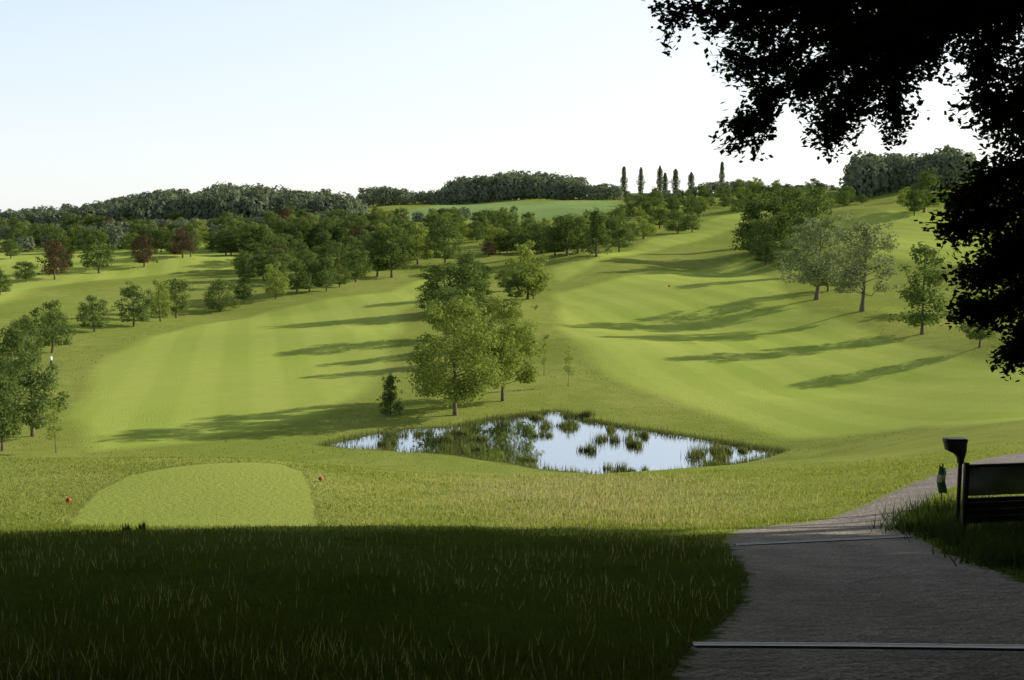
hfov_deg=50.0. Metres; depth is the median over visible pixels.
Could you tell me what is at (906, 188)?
broadleaf tree
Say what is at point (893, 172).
distant woodland
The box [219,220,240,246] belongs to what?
broadleaf tree
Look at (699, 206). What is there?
broadleaf tree
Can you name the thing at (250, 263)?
broadleaf tree
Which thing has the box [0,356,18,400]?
broadleaf tree
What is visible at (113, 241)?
distant woodland
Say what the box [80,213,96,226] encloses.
broadleaf tree
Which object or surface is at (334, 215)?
broadleaf tree
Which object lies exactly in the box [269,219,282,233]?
broadleaf tree
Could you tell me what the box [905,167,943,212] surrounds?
broadleaf tree
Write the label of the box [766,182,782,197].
broadleaf tree
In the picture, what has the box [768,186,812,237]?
broadleaf tree
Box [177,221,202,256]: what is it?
broadleaf tree
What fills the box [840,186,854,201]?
broadleaf tree
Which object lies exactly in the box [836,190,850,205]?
broadleaf tree
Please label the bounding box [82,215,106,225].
broadleaf tree
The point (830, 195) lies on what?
broadleaf tree
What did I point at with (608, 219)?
broadleaf tree
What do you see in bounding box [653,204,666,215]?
broadleaf tree
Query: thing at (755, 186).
broadleaf tree
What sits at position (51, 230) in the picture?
broadleaf tree
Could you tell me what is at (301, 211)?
broadleaf tree
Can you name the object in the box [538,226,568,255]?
broadleaf tree
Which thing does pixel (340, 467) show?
rough grass
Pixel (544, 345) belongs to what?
sapling tree
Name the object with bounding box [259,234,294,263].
broadleaf tree
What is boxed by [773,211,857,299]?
willow tree
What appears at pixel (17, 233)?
broadleaf tree
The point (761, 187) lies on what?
broadleaf tree
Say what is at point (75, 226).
broadleaf tree
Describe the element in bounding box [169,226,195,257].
copper beech tree
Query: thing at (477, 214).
birch tree
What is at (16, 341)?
broadleaf tree
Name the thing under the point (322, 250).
conical tree
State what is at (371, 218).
broadleaf tree
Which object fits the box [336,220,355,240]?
birch tree
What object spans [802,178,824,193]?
broadleaf tree
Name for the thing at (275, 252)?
broadleaf tree
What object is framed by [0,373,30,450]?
broadleaf tree
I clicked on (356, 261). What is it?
broadleaf tree
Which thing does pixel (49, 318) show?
broadleaf tree
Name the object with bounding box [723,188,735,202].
broadleaf tree
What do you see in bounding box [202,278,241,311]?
broadleaf tree
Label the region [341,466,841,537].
dry tall grass
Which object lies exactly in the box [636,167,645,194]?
poplar tree
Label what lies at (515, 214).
broadleaf tree
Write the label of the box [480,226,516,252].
broadleaf tree
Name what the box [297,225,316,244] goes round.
broadleaf tree
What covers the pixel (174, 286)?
broadleaf tree
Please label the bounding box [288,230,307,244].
broadleaf tree
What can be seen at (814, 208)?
broadleaf tree
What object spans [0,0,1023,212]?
sky
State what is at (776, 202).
broadleaf tree
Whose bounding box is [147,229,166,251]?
broadleaf tree
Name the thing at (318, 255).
birch tree
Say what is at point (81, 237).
broadleaf tree
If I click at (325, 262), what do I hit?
broadleaf tree
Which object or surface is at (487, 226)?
broadleaf tree
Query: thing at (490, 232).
broadleaf tree
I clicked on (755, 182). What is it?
broadleaf tree
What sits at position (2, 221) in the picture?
broadleaf tree
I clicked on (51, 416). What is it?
sapling tree
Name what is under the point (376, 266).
broadleaf tree
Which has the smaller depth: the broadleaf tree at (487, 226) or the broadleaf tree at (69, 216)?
the broadleaf tree at (487, 226)
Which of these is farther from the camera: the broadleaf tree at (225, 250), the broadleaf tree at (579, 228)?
the broadleaf tree at (225, 250)
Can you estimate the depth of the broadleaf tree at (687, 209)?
501.76 m
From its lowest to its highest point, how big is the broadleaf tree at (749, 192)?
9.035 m
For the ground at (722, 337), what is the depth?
113.79 m
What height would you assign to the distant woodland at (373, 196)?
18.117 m
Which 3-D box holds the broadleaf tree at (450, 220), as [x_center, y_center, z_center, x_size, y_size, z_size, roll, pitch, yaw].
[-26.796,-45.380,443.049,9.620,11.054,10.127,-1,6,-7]
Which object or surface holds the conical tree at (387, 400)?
on the ground at (722, 337)
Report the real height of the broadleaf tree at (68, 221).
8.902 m
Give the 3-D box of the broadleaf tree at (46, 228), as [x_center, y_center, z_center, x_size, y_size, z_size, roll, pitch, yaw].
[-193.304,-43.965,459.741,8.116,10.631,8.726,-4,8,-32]
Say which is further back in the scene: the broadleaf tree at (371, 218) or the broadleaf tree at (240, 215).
the broadleaf tree at (240, 215)
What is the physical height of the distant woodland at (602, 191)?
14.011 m
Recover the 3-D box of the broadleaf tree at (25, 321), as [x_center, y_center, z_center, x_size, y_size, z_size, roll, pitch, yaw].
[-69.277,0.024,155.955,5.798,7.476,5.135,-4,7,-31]
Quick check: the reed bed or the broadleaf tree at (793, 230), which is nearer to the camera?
the reed bed
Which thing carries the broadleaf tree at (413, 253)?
on the ground at (722, 337)
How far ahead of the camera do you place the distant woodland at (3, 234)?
493.61 m
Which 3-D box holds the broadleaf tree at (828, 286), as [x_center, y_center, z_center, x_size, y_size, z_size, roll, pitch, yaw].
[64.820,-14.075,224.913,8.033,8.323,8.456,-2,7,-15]
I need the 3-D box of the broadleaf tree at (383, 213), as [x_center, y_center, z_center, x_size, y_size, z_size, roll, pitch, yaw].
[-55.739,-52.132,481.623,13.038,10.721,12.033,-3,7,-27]
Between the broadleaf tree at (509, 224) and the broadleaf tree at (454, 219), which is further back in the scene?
the broadleaf tree at (454, 219)
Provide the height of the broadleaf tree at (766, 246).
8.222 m
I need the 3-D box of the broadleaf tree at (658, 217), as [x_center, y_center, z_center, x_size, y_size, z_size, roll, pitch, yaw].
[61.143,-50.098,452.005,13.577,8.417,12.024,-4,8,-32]
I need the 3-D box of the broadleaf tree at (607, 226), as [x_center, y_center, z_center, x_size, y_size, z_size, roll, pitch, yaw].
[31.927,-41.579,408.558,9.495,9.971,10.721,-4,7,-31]
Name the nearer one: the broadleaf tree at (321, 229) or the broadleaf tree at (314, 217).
the broadleaf tree at (321, 229)
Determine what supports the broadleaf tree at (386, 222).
on the ground at (722, 337)
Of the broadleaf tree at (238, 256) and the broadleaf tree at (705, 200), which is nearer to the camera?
the broadleaf tree at (238, 256)
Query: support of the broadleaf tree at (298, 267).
on the ground at (722, 337)
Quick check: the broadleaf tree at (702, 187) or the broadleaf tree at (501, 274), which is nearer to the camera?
the broadleaf tree at (501, 274)
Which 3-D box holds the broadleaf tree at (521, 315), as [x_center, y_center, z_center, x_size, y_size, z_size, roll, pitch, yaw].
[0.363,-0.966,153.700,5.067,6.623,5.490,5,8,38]
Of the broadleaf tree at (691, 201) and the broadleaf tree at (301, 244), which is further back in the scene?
the broadleaf tree at (691, 201)
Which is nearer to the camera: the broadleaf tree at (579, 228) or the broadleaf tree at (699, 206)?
the broadleaf tree at (579, 228)
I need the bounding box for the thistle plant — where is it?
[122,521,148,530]
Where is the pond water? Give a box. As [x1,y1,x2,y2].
[329,412,776,473]
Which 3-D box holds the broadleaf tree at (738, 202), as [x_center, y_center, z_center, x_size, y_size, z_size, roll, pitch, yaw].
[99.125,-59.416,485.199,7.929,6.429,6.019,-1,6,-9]
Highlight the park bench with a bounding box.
[961,462,1023,533]
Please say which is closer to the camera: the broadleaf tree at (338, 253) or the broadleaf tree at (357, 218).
the broadleaf tree at (338, 253)
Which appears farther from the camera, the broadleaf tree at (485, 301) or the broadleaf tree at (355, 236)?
the broadleaf tree at (355, 236)
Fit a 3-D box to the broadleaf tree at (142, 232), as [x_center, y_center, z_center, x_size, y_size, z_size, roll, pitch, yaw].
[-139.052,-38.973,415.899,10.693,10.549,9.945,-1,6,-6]
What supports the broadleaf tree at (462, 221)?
on the ground at (722, 337)
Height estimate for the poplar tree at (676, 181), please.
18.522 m
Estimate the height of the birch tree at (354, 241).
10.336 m
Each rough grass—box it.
[0,442,1023,544]
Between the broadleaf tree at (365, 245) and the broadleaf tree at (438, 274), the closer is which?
the broadleaf tree at (438, 274)
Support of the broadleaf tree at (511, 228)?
on the ground at (722, 337)
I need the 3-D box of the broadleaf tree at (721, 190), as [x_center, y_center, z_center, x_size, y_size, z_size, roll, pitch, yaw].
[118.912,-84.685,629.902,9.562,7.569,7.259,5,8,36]
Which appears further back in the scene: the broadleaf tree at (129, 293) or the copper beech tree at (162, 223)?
the copper beech tree at (162, 223)
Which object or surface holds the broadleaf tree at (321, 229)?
on the ground at (722, 337)
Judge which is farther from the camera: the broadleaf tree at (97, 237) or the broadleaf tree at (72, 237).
the broadleaf tree at (72, 237)
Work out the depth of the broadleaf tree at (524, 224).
393.00 m
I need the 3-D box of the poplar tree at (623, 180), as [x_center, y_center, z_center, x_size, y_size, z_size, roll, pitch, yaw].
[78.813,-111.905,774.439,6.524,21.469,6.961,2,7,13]
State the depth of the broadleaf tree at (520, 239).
364.37 m
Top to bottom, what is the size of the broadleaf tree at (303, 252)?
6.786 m
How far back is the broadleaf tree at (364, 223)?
427.21 m
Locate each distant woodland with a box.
[0,181,367,225]
[0,211,381,239]
[4,219,368,251]
[355,186,450,206]
[387,206,471,221]
[437,169,590,204]
[585,183,632,199]
[624,179,765,200]
[764,183,839,192]
[838,144,980,198]
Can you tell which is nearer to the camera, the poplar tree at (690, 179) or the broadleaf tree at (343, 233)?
the broadleaf tree at (343, 233)
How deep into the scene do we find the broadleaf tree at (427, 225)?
444.49 m
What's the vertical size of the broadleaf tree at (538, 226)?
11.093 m
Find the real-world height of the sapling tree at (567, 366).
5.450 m
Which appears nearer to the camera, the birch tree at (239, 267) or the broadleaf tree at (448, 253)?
the birch tree at (239, 267)
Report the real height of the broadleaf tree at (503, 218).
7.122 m
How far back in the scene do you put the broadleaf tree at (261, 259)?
291.53 m
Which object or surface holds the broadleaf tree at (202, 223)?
on the ground at (722, 337)
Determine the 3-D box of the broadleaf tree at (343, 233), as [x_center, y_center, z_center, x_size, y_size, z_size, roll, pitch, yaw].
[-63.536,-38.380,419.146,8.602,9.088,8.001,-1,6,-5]
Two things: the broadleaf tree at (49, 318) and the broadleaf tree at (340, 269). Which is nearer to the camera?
the broadleaf tree at (49, 318)
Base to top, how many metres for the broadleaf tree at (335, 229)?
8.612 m
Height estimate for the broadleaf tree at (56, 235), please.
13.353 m
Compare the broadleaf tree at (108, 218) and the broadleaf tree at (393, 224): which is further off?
the broadleaf tree at (108, 218)
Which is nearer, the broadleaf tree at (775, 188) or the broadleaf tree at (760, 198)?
the broadleaf tree at (760, 198)
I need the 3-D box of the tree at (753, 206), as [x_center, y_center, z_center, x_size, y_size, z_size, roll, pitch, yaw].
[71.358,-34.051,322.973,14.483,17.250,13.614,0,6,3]
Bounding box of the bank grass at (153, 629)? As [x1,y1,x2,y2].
[0,522,1023,679]
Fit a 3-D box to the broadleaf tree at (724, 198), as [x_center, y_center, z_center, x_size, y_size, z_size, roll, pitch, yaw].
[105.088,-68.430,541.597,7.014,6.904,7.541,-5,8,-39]
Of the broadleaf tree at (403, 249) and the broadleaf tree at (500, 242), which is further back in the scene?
the broadleaf tree at (500, 242)
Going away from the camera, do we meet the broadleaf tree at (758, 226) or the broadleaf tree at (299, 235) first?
the broadleaf tree at (758, 226)
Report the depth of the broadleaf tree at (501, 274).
259.50 m
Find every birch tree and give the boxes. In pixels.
[202,231,222,250]
[235,258,250,276]
[239,221,252,240]
[244,242,266,268]
[261,256,286,284]
[303,252,320,279]
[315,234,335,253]
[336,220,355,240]
[338,235,362,268]
[468,211,489,234]
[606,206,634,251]
[888,242,951,334]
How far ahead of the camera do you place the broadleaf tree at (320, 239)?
369.49 m
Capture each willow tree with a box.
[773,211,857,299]
[817,211,900,311]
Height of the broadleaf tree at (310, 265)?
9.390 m
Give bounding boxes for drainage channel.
[692,642,1023,650]
[734,535,913,545]
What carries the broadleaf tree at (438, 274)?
on the ground at (722, 337)
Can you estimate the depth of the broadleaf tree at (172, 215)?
542.60 m
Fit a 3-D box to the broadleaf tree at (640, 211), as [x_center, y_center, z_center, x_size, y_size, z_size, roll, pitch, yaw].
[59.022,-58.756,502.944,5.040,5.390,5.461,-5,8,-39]
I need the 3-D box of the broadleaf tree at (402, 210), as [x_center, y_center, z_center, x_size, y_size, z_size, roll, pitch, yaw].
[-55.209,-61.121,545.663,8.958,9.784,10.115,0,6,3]
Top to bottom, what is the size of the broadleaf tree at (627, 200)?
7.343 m
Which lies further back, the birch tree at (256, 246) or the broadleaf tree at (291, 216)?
the broadleaf tree at (291, 216)
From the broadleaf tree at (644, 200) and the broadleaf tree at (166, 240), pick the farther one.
the broadleaf tree at (644, 200)
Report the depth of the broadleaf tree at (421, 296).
211.84 m
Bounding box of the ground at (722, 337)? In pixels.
[0,185,1023,679]
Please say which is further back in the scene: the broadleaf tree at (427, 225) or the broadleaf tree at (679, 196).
the broadleaf tree at (679, 196)
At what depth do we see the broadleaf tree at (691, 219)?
427.17 m
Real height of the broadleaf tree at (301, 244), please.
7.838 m
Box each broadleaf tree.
[0,220,10,232]
[0,238,22,258]
[0,268,12,294]
[0,322,43,383]
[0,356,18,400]
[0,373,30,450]
[1,349,69,436]
[4,228,30,245]
[5,216,22,238]
[9,220,32,244]
[9,314,47,357]
[11,261,38,281]
[28,222,45,244]
[29,300,78,352]
[40,222,59,242]
[42,226,77,272]
[45,226,66,245]
[58,212,83,228]
[59,223,79,244]
[65,220,78,226]
[68,226,81,246]
[73,229,88,252]
[75,294,111,331]
[77,226,118,272]
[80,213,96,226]
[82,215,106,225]
[86,229,101,247]
[98,215,117,236]
[111,281,155,326]
[116,233,141,251]
[126,222,146,240]
[127,218,158,233]
[131,223,151,246]
[142,224,157,250]
[144,279,175,320]
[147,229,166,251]
[149,229,173,252]
[157,278,194,317]
[162,221,179,245]
[162,229,180,251]
[164,211,186,221]
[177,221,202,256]
[192,218,209,241]
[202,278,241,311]
[208,228,237,255]
[212,217,226,231]
[215,212,237,228]
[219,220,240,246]
[219,232,240,254]
[231,250,256,270]
[233,273,255,302]
[236,222,273,254]
[237,214,245,221]
[237,253,259,277]
[239,230,264,250]
[251,253,272,279]
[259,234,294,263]
[260,211,280,229]
[261,247,293,271]
[262,233,300,257]
[262,261,289,298]
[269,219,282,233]
[272,220,295,240]
[280,214,303,236]
[280,256,312,293]
[285,205,299,214]
[288,216,315,242]
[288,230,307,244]
[289,238,310,258]
[292,253,327,290]
[295,210,307,216]
[295,245,311,261]
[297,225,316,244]
[304,213,319,227]
[310,230,335,247]
[311,216,339,241]
[311,227,337,243]
[311,246,321,260]
[312,254,341,290]
[322,241,351,270]
[325,208,351,228]
[328,214,339,228]
[328,264,351,286]
[330,227,339,241]
[335,220,344,234]
[336,228,352,247]
[336,249,374,281]
[341,215,370,233]
[347,230,363,250]
[348,213,360,228]
[348,226,363,244]
[354,229,375,250]
[356,220,373,234]
[358,230,396,276]
[360,237,378,264]
[365,210,381,225]
[366,222,397,237]
[367,225,417,277]
[368,220,392,232]
[373,209,393,218]
[378,237,408,263]
[387,223,401,235]
[391,214,411,229]
[392,208,408,219]
[400,224,433,264]
[401,221,427,247]
[404,242,419,263]
[415,282,442,308]
[417,285,469,339]
[419,261,486,305]
[421,214,436,228]
[425,215,464,263]
[425,222,436,236]
[434,211,456,227]
[436,214,451,240]
[444,310,478,344]
[445,247,491,301]
[446,208,462,221]
[448,217,458,230]
[455,216,472,240]
[461,295,498,332]
[467,220,484,241]
[472,260,492,294]
[478,219,493,234]
[478,227,502,249]
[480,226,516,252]
[484,209,503,230]
[489,211,506,227]
[492,269,517,287]
[495,215,510,226]
[495,231,507,253]
[497,207,511,220]
[498,232,513,253]
[499,310,532,355]
[501,215,522,240]
[502,225,524,250]
[503,274,528,298]
[504,240,552,298]
[509,205,518,218]
[510,234,535,254]
[520,212,535,226]
[520,217,542,244]
[522,220,560,253]
[523,274,550,298]
[534,217,550,238]
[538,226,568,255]
[541,214,593,255]
[564,213,593,253]
[589,216,609,235]
[603,209,623,239]
[621,197,635,209]
[624,223,636,240]
[626,204,635,214]
[629,215,658,238]
[633,196,655,211]
[635,206,644,215]
[642,203,654,212]
[644,191,664,207]
[646,209,673,228]
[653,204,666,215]
[660,198,674,210]
[663,210,689,232]
[665,199,674,208]
[668,195,680,209]
[675,193,681,205]
[681,189,693,205]
[681,202,692,213]
[681,211,703,232]
[689,199,698,210]
[691,200,702,214]
[695,184,707,195]
[698,197,708,211]
[698,201,706,210]
[699,196,711,208]
[700,191,716,205]
[710,186,726,197]
[718,194,731,207]
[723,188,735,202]
[730,192,749,208]
[730,198,743,212]
[731,180,745,193]
[740,188,752,200]
[743,217,781,256]
[746,185,758,193]
[748,176,760,190]
[748,236,783,264]
[753,184,762,195]
[754,190,767,198]
[754,192,765,206]
[758,191,793,240]
[759,186,769,198]
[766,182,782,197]
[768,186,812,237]
[770,238,812,277]
[777,224,825,254]
[785,184,842,237]
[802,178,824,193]
[812,252,847,290]
[823,194,837,206]
[835,185,855,202]
[835,191,851,206]
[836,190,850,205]
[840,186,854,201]
[855,195,869,202]
[896,194,908,205]
[897,186,910,195]
[897,189,906,200]
[900,185,928,215]
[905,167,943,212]
[955,295,1000,347]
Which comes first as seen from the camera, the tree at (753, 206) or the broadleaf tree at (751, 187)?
the tree at (753, 206)
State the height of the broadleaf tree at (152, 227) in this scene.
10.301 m
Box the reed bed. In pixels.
[319,405,785,473]
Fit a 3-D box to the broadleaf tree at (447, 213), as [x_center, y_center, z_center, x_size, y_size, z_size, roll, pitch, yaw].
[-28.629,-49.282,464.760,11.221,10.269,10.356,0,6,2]
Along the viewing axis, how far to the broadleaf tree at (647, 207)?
509.13 m
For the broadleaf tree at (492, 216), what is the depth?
469.75 m
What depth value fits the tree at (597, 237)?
314.43 m
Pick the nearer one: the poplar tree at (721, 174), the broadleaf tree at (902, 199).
the broadleaf tree at (902, 199)
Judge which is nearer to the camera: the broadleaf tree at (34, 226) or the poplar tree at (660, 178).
the broadleaf tree at (34, 226)
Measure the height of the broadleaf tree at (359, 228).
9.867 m
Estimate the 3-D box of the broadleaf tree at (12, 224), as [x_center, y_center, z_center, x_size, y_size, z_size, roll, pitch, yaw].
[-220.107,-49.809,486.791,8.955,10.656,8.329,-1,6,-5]
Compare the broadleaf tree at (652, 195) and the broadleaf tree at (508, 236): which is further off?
the broadleaf tree at (652, 195)
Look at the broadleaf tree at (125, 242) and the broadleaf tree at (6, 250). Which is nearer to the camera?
the broadleaf tree at (6, 250)
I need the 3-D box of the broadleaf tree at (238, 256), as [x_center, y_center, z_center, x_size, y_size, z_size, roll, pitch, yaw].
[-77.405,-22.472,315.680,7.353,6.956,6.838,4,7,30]
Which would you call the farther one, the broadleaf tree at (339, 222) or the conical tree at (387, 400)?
the broadleaf tree at (339, 222)
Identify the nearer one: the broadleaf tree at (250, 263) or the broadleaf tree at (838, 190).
the broadleaf tree at (250, 263)
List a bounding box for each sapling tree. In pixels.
[43,399,62,452]
[540,337,548,364]
[563,343,573,386]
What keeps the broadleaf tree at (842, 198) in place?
on the ground at (722, 337)
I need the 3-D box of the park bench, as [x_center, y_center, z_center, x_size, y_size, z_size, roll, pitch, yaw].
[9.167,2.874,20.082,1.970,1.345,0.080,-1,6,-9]
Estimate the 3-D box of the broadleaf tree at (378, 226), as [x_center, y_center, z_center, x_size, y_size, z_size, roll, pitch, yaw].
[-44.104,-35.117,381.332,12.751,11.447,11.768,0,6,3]
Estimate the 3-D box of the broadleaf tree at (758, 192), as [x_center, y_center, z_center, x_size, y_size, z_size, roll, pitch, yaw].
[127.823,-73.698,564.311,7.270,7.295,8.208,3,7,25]
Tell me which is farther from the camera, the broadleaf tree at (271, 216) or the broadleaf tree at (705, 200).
the broadleaf tree at (705, 200)
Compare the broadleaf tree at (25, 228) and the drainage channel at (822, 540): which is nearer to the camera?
the drainage channel at (822, 540)
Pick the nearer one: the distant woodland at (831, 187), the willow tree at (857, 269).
the willow tree at (857, 269)
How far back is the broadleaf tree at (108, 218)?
493.28 m
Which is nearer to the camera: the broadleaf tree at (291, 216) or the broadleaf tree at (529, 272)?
the broadleaf tree at (529, 272)
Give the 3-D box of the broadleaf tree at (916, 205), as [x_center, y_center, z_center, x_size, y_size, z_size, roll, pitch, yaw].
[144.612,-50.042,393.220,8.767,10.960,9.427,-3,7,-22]
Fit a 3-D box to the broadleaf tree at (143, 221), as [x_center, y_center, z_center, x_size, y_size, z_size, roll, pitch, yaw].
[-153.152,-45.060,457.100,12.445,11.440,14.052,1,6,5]
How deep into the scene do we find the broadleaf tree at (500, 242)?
365.07 m
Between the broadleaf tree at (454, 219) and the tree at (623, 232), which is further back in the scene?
the broadleaf tree at (454, 219)
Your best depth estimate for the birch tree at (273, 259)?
278.68 m
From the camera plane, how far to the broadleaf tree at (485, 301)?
162.05 m
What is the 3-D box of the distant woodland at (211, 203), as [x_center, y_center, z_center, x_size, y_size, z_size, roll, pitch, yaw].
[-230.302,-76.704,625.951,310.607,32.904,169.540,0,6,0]
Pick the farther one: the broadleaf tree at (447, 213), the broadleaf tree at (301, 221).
the broadleaf tree at (447, 213)
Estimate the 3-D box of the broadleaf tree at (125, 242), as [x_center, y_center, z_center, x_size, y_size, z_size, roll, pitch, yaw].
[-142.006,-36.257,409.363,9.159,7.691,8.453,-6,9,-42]
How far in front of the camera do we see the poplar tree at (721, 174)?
832.87 m
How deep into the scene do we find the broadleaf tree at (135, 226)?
447.82 m
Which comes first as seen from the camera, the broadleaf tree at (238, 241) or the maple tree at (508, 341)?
the maple tree at (508, 341)
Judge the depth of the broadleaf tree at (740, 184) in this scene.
655.59 m
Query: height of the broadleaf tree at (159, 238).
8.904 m
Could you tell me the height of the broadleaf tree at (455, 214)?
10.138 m
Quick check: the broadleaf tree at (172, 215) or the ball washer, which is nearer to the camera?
the ball washer
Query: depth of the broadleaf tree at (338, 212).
478.05 m
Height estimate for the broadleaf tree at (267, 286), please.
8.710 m
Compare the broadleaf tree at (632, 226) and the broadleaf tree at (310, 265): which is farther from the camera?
the broadleaf tree at (632, 226)
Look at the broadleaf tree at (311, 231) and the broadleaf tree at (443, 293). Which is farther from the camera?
the broadleaf tree at (311, 231)
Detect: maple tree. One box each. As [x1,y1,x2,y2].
[403,287,505,415]
[462,287,549,400]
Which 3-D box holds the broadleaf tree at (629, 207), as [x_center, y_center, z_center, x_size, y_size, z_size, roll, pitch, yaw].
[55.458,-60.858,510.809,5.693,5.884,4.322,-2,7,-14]
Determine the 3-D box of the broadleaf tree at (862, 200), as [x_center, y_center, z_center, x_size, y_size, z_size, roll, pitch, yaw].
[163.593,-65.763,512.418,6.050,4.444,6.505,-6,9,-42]
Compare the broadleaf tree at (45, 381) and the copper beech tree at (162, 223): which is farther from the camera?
the copper beech tree at (162, 223)
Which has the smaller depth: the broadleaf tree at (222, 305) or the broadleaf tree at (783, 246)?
the broadleaf tree at (222, 305)
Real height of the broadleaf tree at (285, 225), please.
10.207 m
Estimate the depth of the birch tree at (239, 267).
295.55 m
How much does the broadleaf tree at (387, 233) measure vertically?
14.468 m
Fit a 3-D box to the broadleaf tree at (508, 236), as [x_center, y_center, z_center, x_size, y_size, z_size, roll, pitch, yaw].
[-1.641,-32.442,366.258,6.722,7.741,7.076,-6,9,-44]
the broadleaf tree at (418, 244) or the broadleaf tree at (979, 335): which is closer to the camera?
the broadleaf tree at (979, 335)
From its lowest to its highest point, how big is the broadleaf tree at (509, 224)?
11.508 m
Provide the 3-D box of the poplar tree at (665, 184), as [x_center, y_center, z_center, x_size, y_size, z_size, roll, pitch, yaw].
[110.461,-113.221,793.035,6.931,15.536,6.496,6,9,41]
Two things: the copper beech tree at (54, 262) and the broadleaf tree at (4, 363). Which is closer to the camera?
the broadleaf tree at (4, 363)
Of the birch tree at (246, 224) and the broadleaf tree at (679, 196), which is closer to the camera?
the birch tree at (246, 224)
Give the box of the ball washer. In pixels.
[942,437,967,525]
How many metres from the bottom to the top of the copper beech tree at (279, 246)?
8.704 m
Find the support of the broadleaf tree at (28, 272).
on the ground at (722, 337)
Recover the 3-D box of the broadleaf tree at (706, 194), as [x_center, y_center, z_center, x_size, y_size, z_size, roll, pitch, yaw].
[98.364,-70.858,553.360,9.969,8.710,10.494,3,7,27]
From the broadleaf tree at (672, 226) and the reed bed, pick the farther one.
the broadleaf tree at (672, 226)
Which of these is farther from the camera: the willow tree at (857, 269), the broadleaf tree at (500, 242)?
the broadleaf tree at (500, 242)
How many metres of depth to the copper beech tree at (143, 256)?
322.73 m
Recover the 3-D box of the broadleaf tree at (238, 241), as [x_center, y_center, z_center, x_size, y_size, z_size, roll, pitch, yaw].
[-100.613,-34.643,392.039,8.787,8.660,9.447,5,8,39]
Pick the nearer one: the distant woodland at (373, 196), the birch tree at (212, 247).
the birch tree at (212, 247)
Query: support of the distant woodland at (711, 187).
on the ground at (722, 337)
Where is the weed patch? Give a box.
[865,488,1023,570]
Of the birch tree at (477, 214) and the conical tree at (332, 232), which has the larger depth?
the birch tree at (477, 214)
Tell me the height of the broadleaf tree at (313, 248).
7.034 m
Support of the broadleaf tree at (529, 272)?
on the ground at (722, 337)
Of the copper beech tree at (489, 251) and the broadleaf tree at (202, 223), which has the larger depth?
the broadleaf tree at (202, 223)
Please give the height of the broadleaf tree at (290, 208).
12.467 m
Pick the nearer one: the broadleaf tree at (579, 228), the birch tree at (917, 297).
the birch tree at (917, 297)
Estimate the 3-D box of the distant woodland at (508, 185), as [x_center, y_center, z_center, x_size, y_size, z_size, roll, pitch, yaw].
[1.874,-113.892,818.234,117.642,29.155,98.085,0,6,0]
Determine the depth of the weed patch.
19.20 m
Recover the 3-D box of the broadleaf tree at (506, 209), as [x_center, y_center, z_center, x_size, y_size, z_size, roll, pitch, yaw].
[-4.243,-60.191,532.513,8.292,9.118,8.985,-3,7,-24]
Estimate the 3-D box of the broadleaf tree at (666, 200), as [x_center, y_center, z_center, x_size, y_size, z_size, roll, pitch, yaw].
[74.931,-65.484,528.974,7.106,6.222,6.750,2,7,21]
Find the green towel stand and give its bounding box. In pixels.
[937,464,946,504]
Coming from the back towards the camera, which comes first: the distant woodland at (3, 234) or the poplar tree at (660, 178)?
the poplar tree at (660, 178)
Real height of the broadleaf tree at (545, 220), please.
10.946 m
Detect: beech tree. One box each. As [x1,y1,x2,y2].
[35,238,74,279]
[129,234,158,266]
[156,220,169,229]
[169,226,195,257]
[269,245,291,266]
[277,207,294,221]
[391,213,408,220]
[480,241,496,256]
[642,0,1023,381]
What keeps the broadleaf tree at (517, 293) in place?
on the ground at (722, 337)
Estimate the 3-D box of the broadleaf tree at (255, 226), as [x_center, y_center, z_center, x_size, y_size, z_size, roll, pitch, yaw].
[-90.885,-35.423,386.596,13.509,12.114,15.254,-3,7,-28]
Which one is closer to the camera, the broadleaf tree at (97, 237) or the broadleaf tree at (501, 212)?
the broadleaf tree at (97, 237)
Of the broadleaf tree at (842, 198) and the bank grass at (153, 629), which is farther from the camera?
the broadleaf tree at (842, 198)
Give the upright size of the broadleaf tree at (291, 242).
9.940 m
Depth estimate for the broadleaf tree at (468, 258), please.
212.88 m
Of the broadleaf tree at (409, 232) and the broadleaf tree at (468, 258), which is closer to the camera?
the broadleaf tree at (468, 258)
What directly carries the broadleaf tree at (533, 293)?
on the ground at (722, 337)
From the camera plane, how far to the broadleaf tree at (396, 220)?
421.78 m
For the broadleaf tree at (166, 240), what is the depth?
404.57 m
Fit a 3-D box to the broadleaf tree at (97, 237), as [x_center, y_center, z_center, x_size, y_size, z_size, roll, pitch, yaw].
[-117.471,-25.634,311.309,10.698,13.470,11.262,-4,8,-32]
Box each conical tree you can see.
[313,244,333,270]
[330,229,339,248]
[376,372,403,415]
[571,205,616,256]
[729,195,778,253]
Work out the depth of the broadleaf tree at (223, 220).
475.58 m
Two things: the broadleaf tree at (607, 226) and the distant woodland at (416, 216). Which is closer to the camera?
the broadleaf tree at (607, 226)
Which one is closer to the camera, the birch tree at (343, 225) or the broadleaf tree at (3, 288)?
the broadleaf tree at (3, 288)
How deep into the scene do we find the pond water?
103.40 m
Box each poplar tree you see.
[620,166,627,196]
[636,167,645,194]
[656,166,662,190]
[661,173,668,190]
[670,169,680,190]
[687,172,694,188]
[719,162,724,182]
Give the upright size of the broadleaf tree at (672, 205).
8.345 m
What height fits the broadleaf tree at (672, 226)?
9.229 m
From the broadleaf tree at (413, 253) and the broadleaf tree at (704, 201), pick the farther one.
the broadleaf tree at (704, 201)

